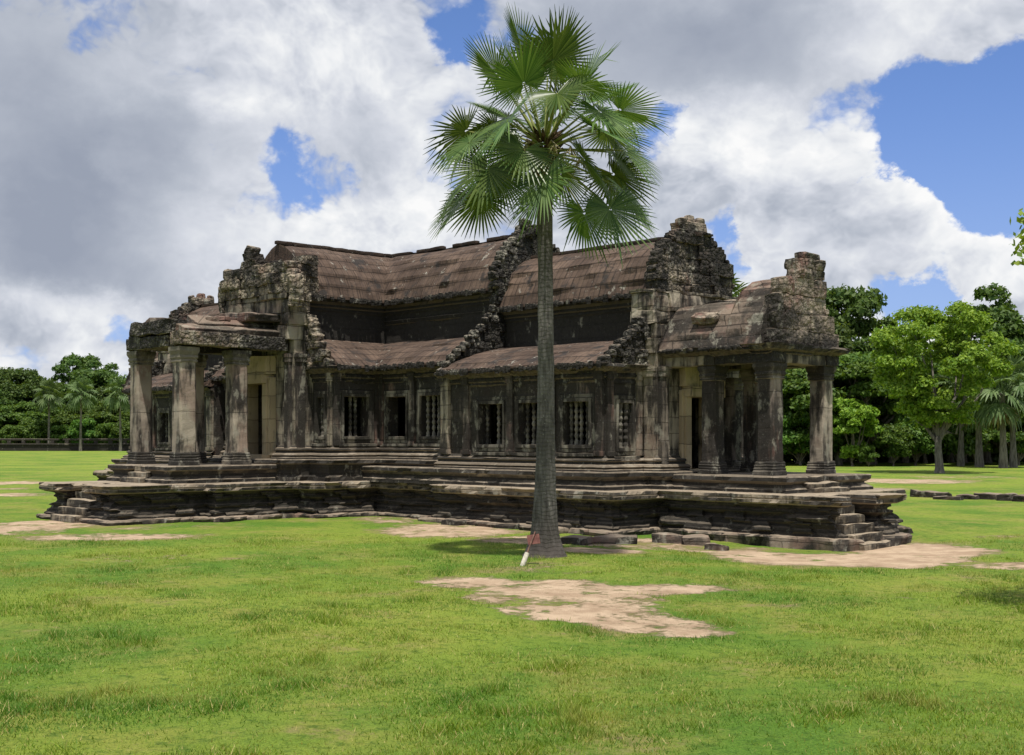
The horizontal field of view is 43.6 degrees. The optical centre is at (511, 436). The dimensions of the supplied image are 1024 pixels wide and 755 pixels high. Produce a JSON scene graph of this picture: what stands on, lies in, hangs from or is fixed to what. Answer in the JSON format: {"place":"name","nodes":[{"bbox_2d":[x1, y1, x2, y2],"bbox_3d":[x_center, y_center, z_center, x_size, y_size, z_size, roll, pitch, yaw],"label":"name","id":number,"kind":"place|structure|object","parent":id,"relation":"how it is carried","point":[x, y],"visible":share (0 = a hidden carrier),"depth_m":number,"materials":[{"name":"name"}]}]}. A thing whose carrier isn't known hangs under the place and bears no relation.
{"place":"outdoors","nodes":[
{"label":"outdoors","id":0,"kind":"place"},
{"bbox_2d":[0,451,1023,754],"bbox_3d":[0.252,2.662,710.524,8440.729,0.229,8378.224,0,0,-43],"label":"ground","id":1,"kind":"structure","parent":0,"point":[624,603],"depth_m":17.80,"materials":[{"name":"green plant"}]},
{"bbox_2d":[0,424,23,442],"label":"shrub","id":2,"kind":"object","parent":1,"relation":"on","point":[5,433],"visible":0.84,"depth_m":244.44,"materials":[{"name":"green plant"}]},
{"bbox_2d":[0,380,25,405],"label":"broadleaf tree","id":3,"kind":"object","parent":1,"relation":"on","point":[4,400],"visible":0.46,"depth_m":258.74,"materials":[{"name":"green plant"}]},
{"bbox_2d":[0,404,27,442],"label":"broadleaf tree","id":4,"kind":"object","parent":1,"relation":"on","point":[5,410],"visible":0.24,"depth_m":251.60,"materials":[{"name":"green plant"}]},
{"bbox_2d":[0,366,56,425],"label":"broadleaf tree","id":5,"kind":"object","parent":1,"relation":"on","point":[24,383],"visible":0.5,"depth_m":264.22,"materials":[{"name":"green plant"}]},
{"bbox_2d":[15,417,53,442],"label":"shrub","id":6,"kind":"object","parent":1,"relation":"on","point":[27,427],"visible":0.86,"depth_m":244.27,"materials":[{"name":"green plant"}]},
{"bbox_2d":[3,401,66,440],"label":"broadleaf tree","id":7,"kind":"object","parent":1,"relation":"on","point":[38,415],"visible":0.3,"depth_m":253.38,"materials":[{"name":"green plant"}]},
{"bbox_2d":[32,379,65,442],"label":"fan palm","id":8,"kind":"object","parent":1,"relation":"on","point":[49,385],"visible":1,"depth_m":242.73,"materials":[{"name":"green plant"}]},
{"bbox_2d":[29,381,89,409],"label":"broadleaf tree","id":9,"kind":"object","parent":1,"relation":"on","point":[62,384],"visible":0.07,"depth_m":268.63,"materials":[{"name":"green plant"}]},
{"bbox_2d":[50,424,71,442],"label":"shrub","id":10,"kind":"object","parent":1,"relation":"on","point":[55,429],"visible":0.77,"depth_m":245.57,"materials":[{"name":"green plant"}]},
{"bbox_2d":[0,439,129,450],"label":"wall","id":11,"kind":"structure","parent":1,"relation":"on","point":[23,445],"depth_m":238.61,"materials":[{"name":"stone"}]},
{"bbox_2d":[18,395,117,442],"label":"wood","id":12,"kind":"object","parent":1,"relation":"on","point":[35,401],"visible":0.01,"depth_m":268.79,"materials":[{"name":"green plant"}]},
{"bbox_2d":[51,352,99,385],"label":"broadleaf tree","id":13,"kind":"object","parent":1,"relation":"on","point":[72,360],"visible":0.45,"depth_m":272.44,"materials":[{"name":"green plant"}]},
{"bbox_2d":[62,378,98,450],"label":"fan palm","id":14,"kind":"object","parent":1,"relation":"on","point":[77,402],"visible":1,"depth_m":235.88,"materials":[{"name":"green plant"}]},
{"bbox_2d":[66,417,96,442],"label":"shrub","id":15,"kind":"object","parent":1,"relation":"on","point":[88,427],"visible":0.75,"depth_m":245.02,"materials":[{"name":"green plant"}]},
{"bbox_2d":[50,404,116,438],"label":"broadleaf tree","id":16,"kind":"object","parent":1,"relation":"on","point":[68,416],"visible":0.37,"depth_m":252.06,"materials":[{"name":"green plant"}]},
{"bbox_2d":[57,368,127,413],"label":"broadleaf tree","id":17,"kind":"object","parent":1,"relation":"on","point":[97,378],"visible":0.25,"depth_m":266.91,"materials":[{"name":"green plant"}]},
{"bbox_2d":[72,353,118,389],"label":"broadleaf tree","id":18,"kind":"object","parent":1,"relation":"on","point":[88,359],"visible":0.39,"depth_m":277.55,"materials":[{"name":"green plant"}]},
{"bbox_2d":[92,422,118,442],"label":"shrub","id":19,"kind":"object","parent":1,"relation":"on","point":[102,430],"visible":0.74,"depth_m":244.81,"materials":[{"name":"green plant"}]},
{"bbox_2d":[84,401,129,442],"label":"broadleaf tree","id":20,"kind":"object","parent":1,"relation":"on","point":[99,413],"visible":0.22,"depth_m":250.89,"materials":[{"name":"green plant"}]},
{"bbox_2d":[91,380,129,421],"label":"broadleaf tree","id":21,"kind":"object","parent":1,"relation":"on","point":[103,395],"visible":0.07,"depth_m":263.30,"materials":[{"name":"green plant"}]},
{"bbox_2d":[102,378,129,450],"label":"fan palm","id":22,"kind":"object","parent":1,"relation":"on","point":[121,402],"visible":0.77,"depth_m":235.39,"materials":[{"name":"green plant"}]},
{"bbox_2d":[110,420,129,442],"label":"shrub","id":23,"kind":"object","parent":1,"relation":"on","point":[125,429],"visible":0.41,"depth_m":243.87,"materials":[{"name":"green plant"}]},
{"bbox_2d":[441,518,466,525],"bbox_3d":[-1.738,2.552,37.827,0.671,0.295,0.504,0,0,37],"label":"stone block","id":24,"kind":"object","parent":1,"relation":"on","point":[452,521],"depth_m":37.66,"materials":[{"name":"grey stone"}]},
{"bbox_2d":[36,215,912,551],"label":"stone temple","id":25,"kind":"structure","parent":1,"relation":"on","point":[284,379],"depth_m":39.31,"materials":[{"name":"grey stone"}]},
{"bbox_2d":[154,408,170,449],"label":"window","id":26,"kind":"structure","parent":25,"relation":"in","point":[167,443],"depth_m":53.74,"materials":[{"name":"stone"}]},
{"bbox_2d":[247,356,275,458],"bbox_3d":[-8.781,-1.003,44.087,0.774,3.556,1.987,0,0,-43],"label":"doorway","id":27,"kind":"structure","parent":25,"relation":"in","point":[260,368],"depth_m":43.39,"materials":[{"name":"stone"}]},
{"bbox_2d":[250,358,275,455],"bbox_3d":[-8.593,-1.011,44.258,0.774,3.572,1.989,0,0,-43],"label":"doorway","id":28,"kind":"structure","parent":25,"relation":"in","point":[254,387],"depth_m":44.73,"materials":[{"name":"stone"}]},
{"bbox_2d":[310,391,327,446],"bbox_3d":[-6.333,-0.605,42.795,0.357,1.852,0.905,0,0,-43],"label":"window","id":29,"kind":"structure","parent":25,"relation":"in","point":[323,396],"depth_m":42.77,"materials":[{"name":"stone"}]},
{"bbox_2d":[338,390,376,446],"bbox_3d":[-5.287,-0.621,42.993,1.538,1.883,0.434,0,0,-43],"label":"window","id":30,"kind":"structure","parent":25,"relation":"in","point":[369,395],"depth_m":43.01,"materials":[{"name":"stone"}]},
{"bbox_2d":[380,390,410,446],"bbox_3d":[-3.860,-0.621,42.953,0.279,1.879,1.532,0,0,-43],"label":"window","id":31,"kind":"structure","parent":25,"relation":"in","point":[387,394],"depth_m":42.89,"materials":[{"name":"stone"}]},
{"bbox_2d":[413,389,439,446],"bbox_3d":[-2.565,-0.622,41.678,0.429,1.872,1.557,0,0,-43],"label":"window","id":32,"kind":"structure","parent":25,"relation":"in","point":[431,392],"depth_m":41.84,"materials":[{"name":"stone"}]},
{"bbox_2d":[471,397,506,455],"bbox_3d":[-0.565,-0.328,38.746,0.427,1.771,1.544,0,0,-43],"label":"window","id":33,"kind":"structure","parent":25,"relation":"in","point":[479,446],"depth_m":38.78,"materials":[{"name":"stone"}]},
{"bbox_2d":[511,395,536,455],"bbox_3d":[0.575,-0.329,37.532,0.426,1.773,1.366,0,0,-43],"label":"window","id":34,"kind":"structure","parent":25,"relation":"in","point":[518,404],"depth_m":37.76,"materials":[{"name":"stone"}]},
{"bbox_2d":[555,393,594,455],"bbox_3d":[1.886,-0.331,36.134,0.430,1.766,1.497,0,0,-43],"label":"window","id":35,"kind":"structure","parent":25,"relation":"in","point":[571,398],"depth_m":36.21,"materials":[{"name":"stone"}]},
{"bbox_2d":[613,395,639,458],"bbox_3d":[3.122,-0.259,35.884,1.066,1.810,0.359,0,0,-43],"label":"window","id":36,"kind":"structure","parent":25,"relation":"in","point":[624,420],"depth_m":35.91,"materials":[{"name":"stone"}]},
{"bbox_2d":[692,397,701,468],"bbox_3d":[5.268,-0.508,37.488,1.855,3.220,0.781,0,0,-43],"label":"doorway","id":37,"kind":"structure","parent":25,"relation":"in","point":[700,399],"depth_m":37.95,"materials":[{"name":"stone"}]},
{"bbox_2d":[679,367,724,470],"bbox_3d":[5.438,-0.513,37.314,1.853,3.224,0.775,0,0,-43],"label":"doorway","id":38,"kind":"structure","parent":25,"relation":"in","point":[690,382],"depth_m":36.65,"materials":[{"name":"stone"}]},
{"bbox_2d":[520,531,539,565],"bbox_3d":[0.330,2.271,25.766,0.482,0.740,0.215,0,0,-31],"label":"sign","id":39,"kind":"object","parent":1,"relation":"on","point":[534,538],"visible":0.97,"depth_m":25.79,"materials":[{"name":"wood"}]},
{"bbox_2d":[423,2,671,557],"bbox_3d":[0.827,-3.180,27.519,5.596,11.761,5.594,0,0,-43],"label":"palm tree","id":40,"kind":"object","parent":1,"relation":"on","point":[534,63],"visible":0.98,"depth_m":26.98,"materials":[{"name":"green plant"}]},
{"bbox_2d":[561,535,593,544],"bbox_3d":[1.548,2.575,31.403,0.846,0.325,0.514,0,0,26],"label":"stone block","id":41,"kind":"object","parent":1,"relation":"on","point":[578,540],"depth_m":31.22,"materials":[{"name":"grey stone"}]},
{"bbox_2d":[593,534,637,543],"bbox_3d":[2.508,2.577,31.700,1.242,0.331,0.548,0,0,-5],"label":"stone block","id":42,"kind":"object","parent":1,"relation":"on","point":[617,539],"depth_m":31.47,"materials":[{"name":"grey stone"}]},
{"bbox_2d":[651,532,682,543],"bbox_3d":[3.940,2.601,32.312,0.858,0.382,0.538,0,0,15],"label":"stone block","id":43,"kind":"object","parent":1,"relation":"on","point":[665,537],"depth_m":32.13,"materials":[{"name":"grey stone"}]},
{"bbox_2d":[682,534,709,545],"bbox_3d":[4.582,2.615,32.005,0.752,0.377,0.548,0,0,-1],"label":"stone block","id":44,"kind":"object","parent":1,"relation":"on","point":[698,539],"depth_m":31.77,"materials":[{"name":"grey stone"}]},
{"bbox_2d":[704,543,728,550],"bbox_3d":[4.915,2.690,30.823,0.570,0.286,0.387,0,0,40],"label":"stone block","id":45,"kind":"object","parent":1,"relation":"on","point":[713,546],"depth_m":30.68,"materials":[{"name":"grey stone"}]},
{"bbox_2d":[732,273,747,296],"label":"broadleaf tree","id":46,"kind":"object","parent":1,"relation":"on","point":[735,289],"visible":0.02,"depth_m":69.61,"materials":[{"name":"green plant"}]},
{"bbox_2d":[783,394,795,444],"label":"broadleaf tree","id":47,"kind":"object","parent":1,"relation":"on","point":[785,409],"visible":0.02,"depth_m":117.53,"materials":[{"name":"green plant"}]},
{"bbox_2d":[783,415,799,453],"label":"shrub","id":48,"kind":"object","parent":1,"relation":"on","point":[786,439],"visible":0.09,"depth_m":114.91,"materials":[{"name":"green plant"}]},
{"bbox_2d":[783,410,809,465],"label":"shrub","id":49,"kind":"object","parent":1,"relation":"on","point":[802,446],"visible":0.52,"depth_m":115.70,"materials":[{"name":"green plant"}]},
{"bbox_2d":[791,318,854,463],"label":"broadleaf tree","id":50,"kind":"object","parent":1,"relation":"on","point":[841,332],"visible":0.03,"depth_m":122.14,"materials":[{"name":"green plant"}]},
{"bbox_2d":[832,425,847,453],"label":"shrub","id":51,"kind":"object","parent":1,"relation":"on","point":[837,437],"visible":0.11,"depth_m":115.51,"materials":[{"name":"green plant"}]},
{"bbox_2d":[782,358,899,464],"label":"broadleaf tree","id":52,"kind":"object","parent":1,"relation":"on","point":[797,383],"visible":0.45,"depth_m":114.73,"materials":[{"name":"green plant"}]},
{"bbox_2d":[832,397,884,465],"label":"broadleaf tree","id":53,"kind":"object","parent":1,"relation":"on","point":[859,413],"visible":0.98,"depth_m":111.91,"materials":[{"name":"green plant"}]},
{"bbox_2d":[824,283,901,461],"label":"broadleaf tree","id":54,"kind":"object","parent":1,"relation":"on","point":[860,304],"visible":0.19,"depth_m":128.90,"materials":[{"name":"green plant"}]},
{"bbox_2d":[856,445,879,466],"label":"shrub","id":55,"kind":"object","parent":1,"relation":"on","point":[866,454],"visible":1,"depth_m":111.88,"materials":[{"name":"green plant"}]},
{"bbox_2d":[845,397,891,462],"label":"broadleaf tree","id":56,"kind":"object","parent":1,"relation":"on","point":[874,404],"visible":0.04,"depth_m":125.97,"materials":[{"name":"green plant"}]},
{"bbox_2d":[801,351,942,464],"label":"broadleaf tree","id":57,"kind":"object","parent":1,"relation":"on","point":[864,357],"visible":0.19,"depth_m":116.85,"materials":[{"name":"green plant"}]},
{"bbox_2d":[879,403,894,462],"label":"broadleaf tree","id":58,"kind":"object","parent":1,"relation":"on","point":[889,458],"visible":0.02,"depth_m":125.09,"materials":[{"name":"green plant"}]},
{"bbox_2d":[870,423,918,465],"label":"shrub","id":59,"kind":"object","parent":1,"relation":"on","point":[897,441],"visible":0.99,"depth_m":112.87,"materials":[{"name":"green plant"}]},
{"bbox_2d":[872,336,929,462],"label":"broadleaf tree","id":60,"kind":"object","parent":1,"relation":"on","point":[905,460],"depth_m":127.74,"materials":[{"name":"green plant"}]},
{"bbox_2d":[783,412,1023,461],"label":"dense wood","id":61,"kind":"object","parent":1,"relation":"on","point":[788,457],"visible":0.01,"depth_m":132.68,"materials":[{"name":"green plant"}]},
{"bbox_2d":[892,413,946,465],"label":"shrub","id":62,"kind":"object","parent":1,"relation":"on","point":[926,444],"visible":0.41,"depth_m":114.30,"materials":[{"name":"green plant"}]},
{"bbox_2d":[910,489,951,497],"bbox_3d":[18.147,2.522,55.479,0.558,0.497,1.760,0,0,-43],"label":"stone block","id":63,"kind":"object","parent":1,"relation":"on","point":[926,493],"depth_m":55.37,"materials":[{"name":"grey stone"}]},
{"bbox_2d":[923,378,943,462],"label":"broadleaf tree","id":64,"kind":"object","parent":1,"relation":"on","point":[925,460],"visible":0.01,"depth_m":126.82,"materials":[{"name":"green plant"}]},
{"bbox_2d":[869,299,1022,472],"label":"broadleaf tree","id":65,"kind":"object","parent":1,"relation":"on","point":[921,404],"visible":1,"depth_m":90.82,"materials":[{"name":"green plant"}]},
{"bbox_2d":[938,352,956,461],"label":"broadleaf tree","id":66,"kind":"object","parent":1,"relation":"on","point":[950,457],"visible":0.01,"depth_m":130.69,"materials":[{"name":"green plant"}]},
{"bbox_2d":[933,496,963,499],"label":"stone block","id":67,"kind":"object","parent":1,"relation":"on","point":[949,497],"depth_m":52.64,"materials":[{"name":"grey stone"}]},
{"bbox_2d":[935,375,984,465],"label":"fan palm","id":68,"kind":"object","parent":1,"relation":"on","point":[960,458],"visible":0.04,"depth_m":113.83,"materials":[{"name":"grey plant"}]},
{"bbox_2d":[931,423,991,460],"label":"shrub","id":69,"kind":"object","parent":1,"relation":"on","point":[950,442],"visible":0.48,"depth_m":114.39,"materials":[{"name":"green plant"}]},
{"bbox_2d":[956,494,979,499],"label":"stone block","id":70,"kind":"object","parent":1,"relation":"on","point":[971,497],"depth_m":52.98,"materials":[{"name":"grey stone"}]},
{"bbox_2d":[935,282,1023,462],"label":"broadleaf tree","id":71,"kind":"object","parent":1,"relation":"on","point":[1009,324],"visible":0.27,"depth_m":125.04,"materials":[{"name":"green plant"}]},
{"bbox_2d":[952,365,1006,466],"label":"fan palm","id":72,"kind":"object","parent":1,"relation":"on","point":[979,459],"visible":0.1,"depth_m":110.76,"materials":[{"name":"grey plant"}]},
{"bbox_2d":[964,426,999,464],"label":"shrub","id":73,"kind":"object","parent":1,"relation":"on","point":[986,446],"visible":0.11,"depth_m":117.24,"materials":[{"name":"green plant"}]},
{"bbox_2d":[943,339,1023,462],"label":"broadleaf tree","id":74,"kind":"object","parent":1,"relation":"on","point":[1021,351],"depth_m":120.21,"materials":[{"name":"green plant"}]},
{"bbox_2d":[974,492,1001,499],"bbox_3d":[19.747,2.498,52.841,0.560,0.418,1.272,0,0,-43],"label":"stone block","id":75,"kind":"object","parent":1,"relation":"on","point":[989,496],"depth_m":52.69,"materials":[{"name":"grey stone"}]},
{"bbox_2d":[990,385,999,462],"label":"broadleaf tree","id":76,"kind":"object","parent":1,"relation":"on","point":[997,444],"visible":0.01,"depth_m":126.80,"materials":[{"name":"green plant"}]},
{"bbox_2d":[968,358,1023,467],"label":"fan palm","id":77,"kind":"object","parent":1,"relation":"on","point":[1002,411],"visible":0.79,"depth_m":106.45,"materials":[{"name":"green plant"}]},
{"bbox_2d":[983,355,1023,467],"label":"fan palm","id":78,"kind":"object","parent":1,"relation":"on","point":[1019,368],"visible":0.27,"depth_m":108.75,"materials":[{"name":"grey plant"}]},
{"bbox_2d":[996,493,1017,500],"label":"stone block","id":79,"kind":"object","parent":1,"relation":"on","point":[1005,497],"depth_m":51.85,"materials":[{"name":"grey stone"}]},
{"bbox_2d":[994,412,1023,464],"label":"shrub","id":80,"kind":"object","parent":1,"relation":"on","point":[1020,442],"visible":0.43,"depth_m":116.45,"materials":[{"name":"green plant"}]},
{"bbox_2d":[1009,208,1023,265],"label":"broadleaf tree","id":81,"kind":"object","parent":1,"relation":"on","point":[1020,234],"visible":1,"depth_m":18.99,"materials":[{"name":"green plant"}]},
{"bbox_2d":[1012,494,1023,501],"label":"stone block","id":82,"kind":"object","parent":1,"relation":"on","point":[1018,498],"depth_m":51.15,"materials":[{"name":"grey stone"}]},
{"bbox_2d":[0,0,1023,383],"label":"sky","id":83,"kind":"structure","parent":0,"point":[145,144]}
]}

